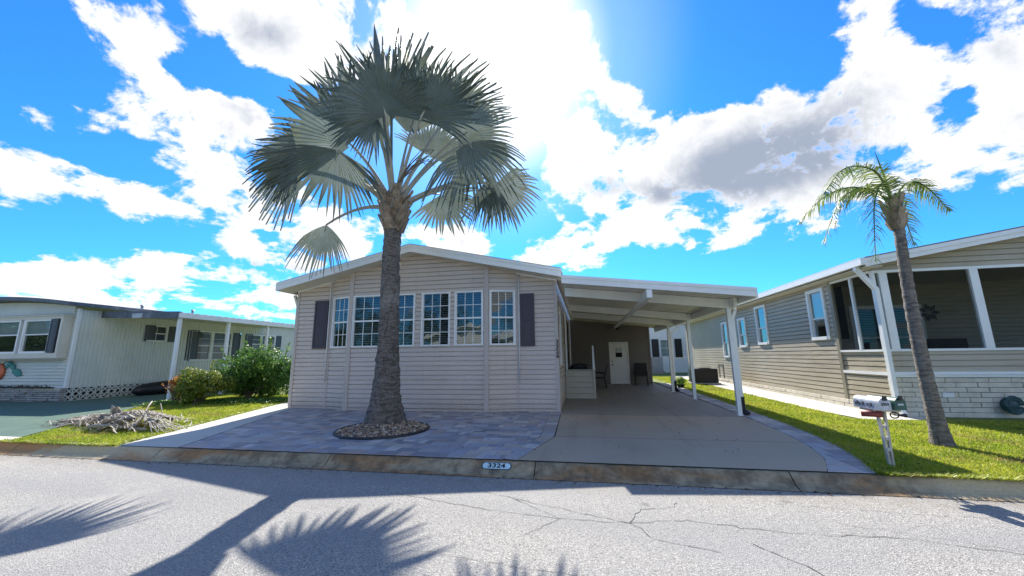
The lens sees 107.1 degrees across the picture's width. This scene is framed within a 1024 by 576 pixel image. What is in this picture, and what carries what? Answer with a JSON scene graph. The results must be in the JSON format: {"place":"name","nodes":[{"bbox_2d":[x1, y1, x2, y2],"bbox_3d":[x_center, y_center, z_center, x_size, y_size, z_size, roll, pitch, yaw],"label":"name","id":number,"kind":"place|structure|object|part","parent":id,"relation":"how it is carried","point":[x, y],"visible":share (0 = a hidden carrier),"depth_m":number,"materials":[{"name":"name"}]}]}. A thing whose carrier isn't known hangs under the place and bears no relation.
{"place":"outdoors","nodes":[
{"label":"outdoors","id":0,"kind":"place"},
{"bbox_2d":[0,436,18,439],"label":"neighbour apron","id":1,"kind":"object","parent":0,"point":[3,437],"visible":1,"depth_m":7.12,"materials":[{"name":"grey concrete"}]},
{"bbox_2d":[0,384,288,436],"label":"neighbour driveway","id":2,"kind":"structure","parent":0,"point":[19,419],"depth_m":11.00,"materials":[{"name":"green concrete"}]},
{"bbox_2d":[132,380,173,395],"bbox_3d":[-14.853,4.221,16.098,0.632,0.618,2.100,-3,-10,10],"label":"covered bundle","id":3,"kind":"object","parent":2,"relation":"on","point":[153,388],"visible":0.52,"depth_m":15.55,"materials":[{"name":"black plastic"}]},
{"bbox_2d":[122,402,290,446],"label":"path","id":4,"kind":"structure","parent":0,"point":[182,437],"depth_m":7.62,"materials":[{"name":"white concrete"}]},
{"bbox_2d":[178,408,560,459],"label":"paved driveway","id":5,"kind":"structure","parent":0,"point":[513,435],"depth_m":6.84,"materials":[{"name":"grey stone"}]},
{"bbox_2d":[333,420,429,439],"bbox_3d":[-2.507,2.737,7.366,1.784,0.095,1.784,-3,-10,10],"label":"pebble ring","id":6,"kind":"object","parent":5,"relation":"on","point":[363,431],"visible":0.92,"depth_m":7.05,"materials":[{"name":"grey gravel"}]},
{"bbox_2d":[242,24,541,424],"bbox_3d":[-3.082,-2.069,9.084,7.451,10.238,3.502,1,-10,-10],"label":"silver fan palm","id":7,"kind":"object","parent":6,"relation":"in","point":[372,102],"visible":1,"depth_m":8.71,"materials":[{"name":"green plant"}]},
{"bbox_2d":[12,357,1004,501],"bbox_3d":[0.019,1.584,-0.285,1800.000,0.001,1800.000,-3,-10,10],"label":"ground","id":8,"kind":"structure","parent":0,"point":[534,468],"depth_m":5.45,"materials":[{"name":"grey concrete"}]},
{"bbox_2d":[0,455,1023,575],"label":"road","id":9,"kind":"structure","parent":0,"point":[75,517],"depth_m":3.48,"materials":[{"name":"grey asphalt"}]},
{"bbox_2d":[0,441,1023,501],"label":"kerb","id":10,"kind":"structure","parent":9,"relation":"on","point":[928,487],"depth_m":4.86,"materials":[{"name":"concrete"}]},
{"bbox_2d":[482,462,511,469],"bbox_3d":[-0.208,2.395,5.094,0.410,0.072,0.075,-3,-10,10],"label":"kerb number plate","id":11,"kind":"object","parent":10,"relation":"on","point":[496,465],"visible":1,"depth_m":5.09,"materials":[{"name":"blue paint"}]},
{"bbox_2d":[0,0,1023,356],"label":"sky","id":12,"kind":"structure","parent":0,"point":[684,141],"materials":[{"name":"blue"}]},
{"bbox_2d":[9,372,1023,477],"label":"lawn","id":13,"kind":"structure","parent":0,"point":[656,381],"depth_m":6.22,"materials":[{"name":"grass"}]},
{"bbox_2d":[0,438,119,445],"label":"grass","id":14,"kind":"structure","parent":13,"relation":"on","point":[62,442],"depth_m":6.54,"materials":[{"name":"green plant"}]},
{"bbox_2d":[0,297,293,401],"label":"mobile home","id":15,"kind":"object","parent":13,"relation":"on","point":[53,350],"visible":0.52,"depth_m":14.53,"materials":[{"name":"metal"}]},
{"bbox_2d":[0,361,21,378],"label":"wall decoration","id":16,"kind":"object","parent":15,"relation":"attached to","point":[15,371],"depth_m":14.11,"materials":[{"name":"teal ceramic"}]},
{"bbox_2d":[0,320,24,353],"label":"window","id":17,"kind":"structure","parent":15,"relation":"in","point":[10,330],"depth_m":14.26,"materials":[{"name":"glass"}]},
{"bbox_2d":[17,319,60,353],"bbox_3d":[-17.465,1.807,14.107,1.370,1.240,0.480,-3,-10,10],"label":"window","id":18,"kind":"structure","parent":15,"relation":"in","point":[34,335],"depth_m":14.02,"materials":[{"name":"glass"}]},
{"bbox_2d":[143,325,168,341],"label":"window","id":19,"kind":"structure","parent":15,"relation":"in","point":[161,334],"depth_m":16.78,"materials":[{"name":"white paint"}]},
{"bbox_2d":[101,311,294,399],"bbox_3d":[-13.362,3.091,17.699,3.700,3.295,7.580,-3,-10,10],"label":"awning","id":20,"kind":"object","parent":15,"relation":"attached to","point":[179,317],"visible":0.83,"depth_m":14.71,"materials":[{"name":"beige paint"}]},
{"bbox_2d":[184,330,213,360],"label":"window","id":21,"kind":"structure","parent":15,"relation":"in","point":[206,337],"depth_m":18.62,"materials":[{"name":"white paint"}]},
{"bbox_2d":[210,332,232,359],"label":"window","id":22,"kind":"structure","parent":15,"relation":"in","point":[218,341],"depth_m":19.47,"materials":[{"name":"white glass"}]},
{"bbox_2d":[239,334,261,350],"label":"window","id":23,"kind":"structure","parent":15,"relation":"in","point":[256,338],"depth_m":21.61,"materials":[{"name":"grey glass"}]},
{"bbox_2d":[261,335,275,351],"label":"window","id":24,"kind":"structure","parent":15,"relation":"in","point":[263,336],"depth_m":22.63,"materials":[{"name":"white paint"}]},
{"bbox_2d":[12,394,287,445],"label":"grass","id":25,"kind":"structure","parent":13,"relation":"on","point":[205,411],"depth_m":8.57,"materials":[{"name":"green plant"}]},
{"bbox_2d":[35,401,194,435],"bbox_3d":[-8.701,2.815,8.536,4.617,0.491,2.532,-3,-10,10],"label":"dead frond pile","id":26,"kind":"object","parent":25,"relation":"on","point":[114,416],"visible":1,"depth_m":7.93,"materials":[{"name":"grey plant"}]},
{"bbox_2d":[161,373,185,400],"bbox_3d":[-11.041,3.320,12.538,0.901,1.007,0.734,-3,-10,10],"label":"croton plant","id":27,"kind":"object","parent":13,"relation":"on","point":[172,383],"visible":0.43,"depth_m":12.43,"materials":[{"name":"orange plant"}]},
{"bbox_2d":[119,396,287,407],"bbox_3d":[-9.479,3.741,12.565,4.857,0.149,2.240,0,-10,-5],"label":"ground cover","id":28,"kind":"object","parent":13,"relation":"on","point":[232,401],"visible":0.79,"depth_m":12.25,"materials":[{"name":"green plant"}]},
{"bbox_2d":[170,359,238,404],"bbox_3d":[-10.156,3.070,12.417,1.763,1.449,1.598,-3,-10,10],"label":"shrub","id":29,"kind":"object","parent":13,"relation":"on","point":[196,384],"visible":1,"depth_m":12.01,"materials":[{"name":"green plant"}]},
{"bbox_2d":[212,337,291,397],"bbox_3d":[-9.210,2.933,13.914,3.554,2.227,2.311,-3,-10,10],"label":"shrub","id":30,"kind":"object","parent":13,"relation":"on","point":[257,371],"visible":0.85,"depth_m":13.64,"materials":[{"name":"green plant"}]},
{"bbox_2d":[283,359,290,395],"bbox_3d":[-7.491,3.276,14.117,1.971,1.573,2.061,-3,-10,10],"label":"shrub","id":31,"kind":"object","parent":13,"relation":"on","point":[287,379],"visible":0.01,"depth_m":13.27,"materials":[{"name":"green plant"}]},
{"bbox_2d":[275,243,572,411],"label":"house","id":32,"kind":"structure","parent":13,"relation":"on","point":[480,333],"depth_m":10.29,"materials":[{"name":"beige plastic"}]},
{"bbox_2d":[330,296,348,347],"bbox_3d":[-4.862,1.025,11.128,0.696,1.460,0.500,-6,-11,27],"label":"window","id":33,"kind":"structure","parent":32,"relation":"in","point":[339,326],"depth_m":11.07,"materials":[{"name":"glass"}]},
{"bbox_2d":[350,295,379,347],"bbox_3d":[-4.032,0.967,10.863,0.950,1.460,0.500,-3,-10,10],"label":"window","id":34,"kind":"structure","parent":32,"relation":"in","point":[366,309],"depth_m":10.76,"materials":[{"name":"glass"}]},
{"bbox_2d":[399,293,415,346],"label":"window","id":35,"kind":"structure","parent":32,"relation":"in","point":[407,307],"depth_m":10.54,"materials":[{"name":"glass"}]},
{"bbox_2d":[420,292,450,345],"bbox_3d":[-2.037,0.878,10.500,0.830,1.460,0.500,-3,-10,10],"label":"window","id":36,"kind":"structure","parent":32,"relation":"in","point":[435,306],"depth_m":10.38,"materials":[{"name":"glass"}]},
{"bbox_2d":[454,290,483,345],"bbox_3d":[-1.118,0.837,10.333,0.800,1.460,0.500,-3,-10,10],"label":"window","id":37,"kind":"structure","parent":32,"relation":"in","point":[468,305],"depth_m":10.22,"materials":[{"name":"glass"}]},
{"bbox_2d":[489,290,515,344],"bbox_3d":[-0.280,0.820,10.298,0.696,1.460,0.500,0,-10,-7],"label":"window","id":38,"kind":"structure","parent":32,"relation":"in","point":[502,322],"depth_m":10.17,"materials":[{"name":"glass"}]},
{"bbox_2d":[559,307,562,364],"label":"window","id":39,"kind":"structure","parent":32,"relation":"in","point":[560,337],"depth_m":10.72,"materials":[{"name":"white paint"}]},
{"bbox_2d":[651,357,664,373],"bbox_3d":[10.505,5.825,28.538,1.750,1.210,0.900,-3,-10,10],"label":"utility cabinet","id":40,"kind":"object","parent":13,"relation":"on","point":[657,365],"visible":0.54,"depth_m":28.10,"materials":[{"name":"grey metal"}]},
{"bbox_3d":[10.437,5.683,28.196,1.510,0.970,0.025,-3,-10,10],"label":"door","id":41,"kind":"part","parent":40,"relation":"part of","materials":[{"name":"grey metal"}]},
{"bbox_2d":[649,323,688,372],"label":"white house","id":42,"kind":"structure","parent":13,"relation":"on","point":[658,344],"depth_m":29.86,"materials":[{"name":"paint"}]},
{"bbox_2d":[659,339,674,356],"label":"window","id":43,"kind":"structure","parent":42,"relation":"in","point":[659,339],"depth_m":29.91,"materials":[{"name":"grey glass"}]},
{"bbox_2d":[653,376,833,413],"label":"grass","id":44,"kind":"structure","parent":13,"relation":"on","point":[720,393],"depth_m":11.14,"materials":[{"name":"green plant"}]},
{"bbox_2d":[696,392,883,473],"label":"grass","id":45,"kind":"structure","parent":13,"relation":"on","point":[846,449],"depth_m":6.11,"materials":[{"name":"green plant"}]},
{"bbox_2d":[681,226,1023,417],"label":"neighbour house","id":46,"kind":"structure","parent":13,"relation":"on","point":[838,335],"depth_m":10.52,"materials":[{"name":"beige plastic"}]},
{"bbox_2d":[720,322,730,357],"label":"window","id":47,"kind":"structure","parent":46,"relation":"in","point":[725,341],"depth_m":18.35,"materials":[{"name":"glass"}]},
{"bbox_2d":[737,317,747,346],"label":"window","id":48,"kind":"structure","parent":46,"relation":"in","point":[741,324],"depth_m":16.40,"materials":[{"name":"glass"}]},
{"bbox_2d":[753,304,769,344],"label":"window","id":49,"kind":"structure","parent":46,"relation":"in","point":[761,320],"depth_m":14.65,"materials":[{"name":"blue glass"}]},
{"bbox_2d":[805,287,849,339],"bbox_3d":[9.073,0.760,10.936,0.515,1.460,0.840,-3,-10,10],"label":"window","id":50,"kind":"structure","parent":46,"relation":"in","point":[815,299],"depth_m":10.92,"materials":[{"name":"glass"}]},
{"bbox_2d":[848,304,927,349],"bbox_3d":[11.082,1.487,11.273,1.850,1.900,0.500,-3,-10,10],"label":"window","id":51,"kind":"structure","parent":46,"relation":"in","point":[867,314],"depth_m":11.24,"materials":[{"name":"glass"}]},
{"bbox_2d":[919,304,939,320],"bbox_3d":[12.107,0.706,10.964,0.517,0.525,0.010,-3,-10,10],"label":"wall ornament","id":52,"kind":"object","parent":46,"relation":"attached to","point":[928,317],"depth_m":10.96,"materials":[{"name":"black plastic"}]},
{"bbox_2d":[926,338,968,348],"bbox_3d":[10.803,2.091,9.669,1.000,1.550,0.800,-3,-10,10],"label":"porch sofa","id":53,"kind":"object","parent":46,"relation":"on","point":[947,343],"visible":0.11,"depth_m":9.38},
{"bbox_2d":[1000,396,1023,414],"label":"hose reel","id":54,"kind":"object","parent":46,"relation":"attached to","point":[1011,404],"visible":1,"depth_m":7.84,"materials":[{"name":"green plastic"}]},
{"bbox_2d":[797,151,957,447],"bbox_3d":[6.296,0.038,6.269,1.998,4.867,1.675,-6,-11,26],"label":"feather palm","id":55,"kind":"object","parent":13,"relation":"on","point":[895,212],"visible":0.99,"depth_m":6.19,"materials":[{"name":"green plant"}]},
{"bbox_2d":[853,395,907,465],"bbox_3d":[4.629,1.804,4.733,0.455,0.918,0.419,0,-10,-2],"label":"mailbox","id":56,"kind":"object","parent":13,"relation":"on","point":[877,406],"visible":1,"depth_m":4.71,"materials":[{"name":"white plastic"}]},
{"bbox_2d":[760,412,1023,477],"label":"grass","id":57,"kind":"structure","parent":13,"relation":"on","point":[987,436],"depth_m":5.76,"materials":[{"name":"green plant"}]},
{"bbox_2d":[876,469,1023,480],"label":"grass","id":58,"kind":"structure","parent":13,"relation":"on","point":[968,476],"depth_m":4.24,"materials":[{"name":"green plant"}]},
{"label":"paver strip bed","id":59,"kind":"structure","parent":13,"relation":"on","visible":0},
{"bbox_2d":[659,383,875,473],"bbox_3d":[5.911,3.390,11.392,0.957,0.013,14.632,-3,-10,13],"label":"paver strip","id":60,"kind":"object","parent":59,"relation":"on","point":[838,459],"visible":0.88,"depth_m":5.91,"materials":[{"name":"concrete"}]},
{"bbox_2d":[676,376,685,387],"bbox_3d":[7.170,4.003,16.120,0.504,0.478,0.512,-3,-10,10],"label":"potted plant","id":61,"kind":"object","parent":60,"relation":"on","point":[680,381],"visible":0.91,"depth_m":15.99,"materials":[{"name":"green plant"}]},
{"bbox_2d":[561,383,745,416],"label":"carport floor","id":62,"kind":"structure","parent":0,"point":[654,399],"depth_m":10.82,"materials":[{"name":"grey concrete"}]},
{"bbox_2d":[567,363,588,370],"bbox_3d":[2.365,3.222,13.321,0.810,1.129,0.592,-3,-10,10],"label":"covered grill","id":63,"kind":"object","parent":62,"relation":"on","point":[579,366],"visible":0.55,"depth_m":13.19,"materials":[{"name":"black fabric"}]},
{"bbox_2d":[564,311,596,398],"bbox_3d":[2.560,2.475,14.211,1.000,2.900,3.300,-3,-10,10],"label":"side porch","id":64,"kind":"object","parent":62,"relation":"on","point":[580,384],"visible":1,"depth_m":12.50,"materials":[{"name":"white paint"}]},
{"bbox_2d":[564,320,569,370],"bbox_3d":[2.125,2.600,14.478,0.020,2.740,2.900,-3,-10,10],"label":"screen door","id":65,"kind":"structure","parent":64,"relation":"in","point":[566,320],"depth_m":14.96,"materials":[{"name":"white metal"}]},
{"bbox_2d":[595,364,607,387],"bbox_3d":[3.825,3.802,16.366,0.650,1.013,0.580,-4,-11,15],"label":"patio chair","id":66,"kind":"object","parent":62,"relation":"on","point":[602,377],"visible":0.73,"depth_m":16.12,"materials":[{"name":"metal"}]},
{"bbox_2d":[569,320,652,384],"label":"utility shed","id":67,"kind":"structure","parent":62,"relation":"on","point":[621,351],"depth_m":18.35,"materials":[{"name":"plastic"}]},
{"bbox_2d":[610,343,628,383],"bbox_3d":[5.168,3.629,18.203,0.790,1.920,0.100,-3,-10,10],"label":"door","id":68,"kind":"structure","parent":67,"relation":"in","point":[618,351],"depth_m":18.21,"materials":[{"name":"white paint"}]},
{"bbox_2d":[634,363,647,385],"bbox_3d":[5.946,3.969,17.437,0.580,1.013,0.650,-4,-11,18],"label":"patio chair","id":69,"kind":"object","parent":62,"relation":"on","point":[640,368],"visible":0.98,"depth_m":17.66,"materials":[{"name":"metal"}]},
{"bbox_2d":[561,275,757,415],"bbox_3d":[4.208,2.174,13.547,4.105,3.254,11.285,-3,-10,10],"label":"carport","id":70,"kind":"object","parent":62,"relation":"on","point":[656,306],"visible":0.89,"depth_m":9.47,"materials":[{"name":"white paint"}]},
{"bbox_2d":[518,383,827,471],"bbox_3d":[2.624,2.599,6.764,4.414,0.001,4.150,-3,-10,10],"label":"driveway","id":71,"kind":"structure","parent":0,"point":[699,445],"depth_m":5.93,"materials":[{"name":"concrete"}]},
{"bbox_2d":[676,376,925,419],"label":"side path","id":72,"kind":"structure","parent":0,"point":[830,407],"depth_m":10.53,"materials":[{"name":"white concrete"}]},
{"bbox_2d":[687,367,720,383],"bbox_3d":[9.158,4.189,18.132,1.200,0.744,1.100,-3,-10,10],"label":"air conditioner","id":73,"kind":"object","parent":72,"relation":"on","point":[706,375],"visible":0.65,"depth_m":17.69,"materials":[{"name":"grey metal"}]}
]}

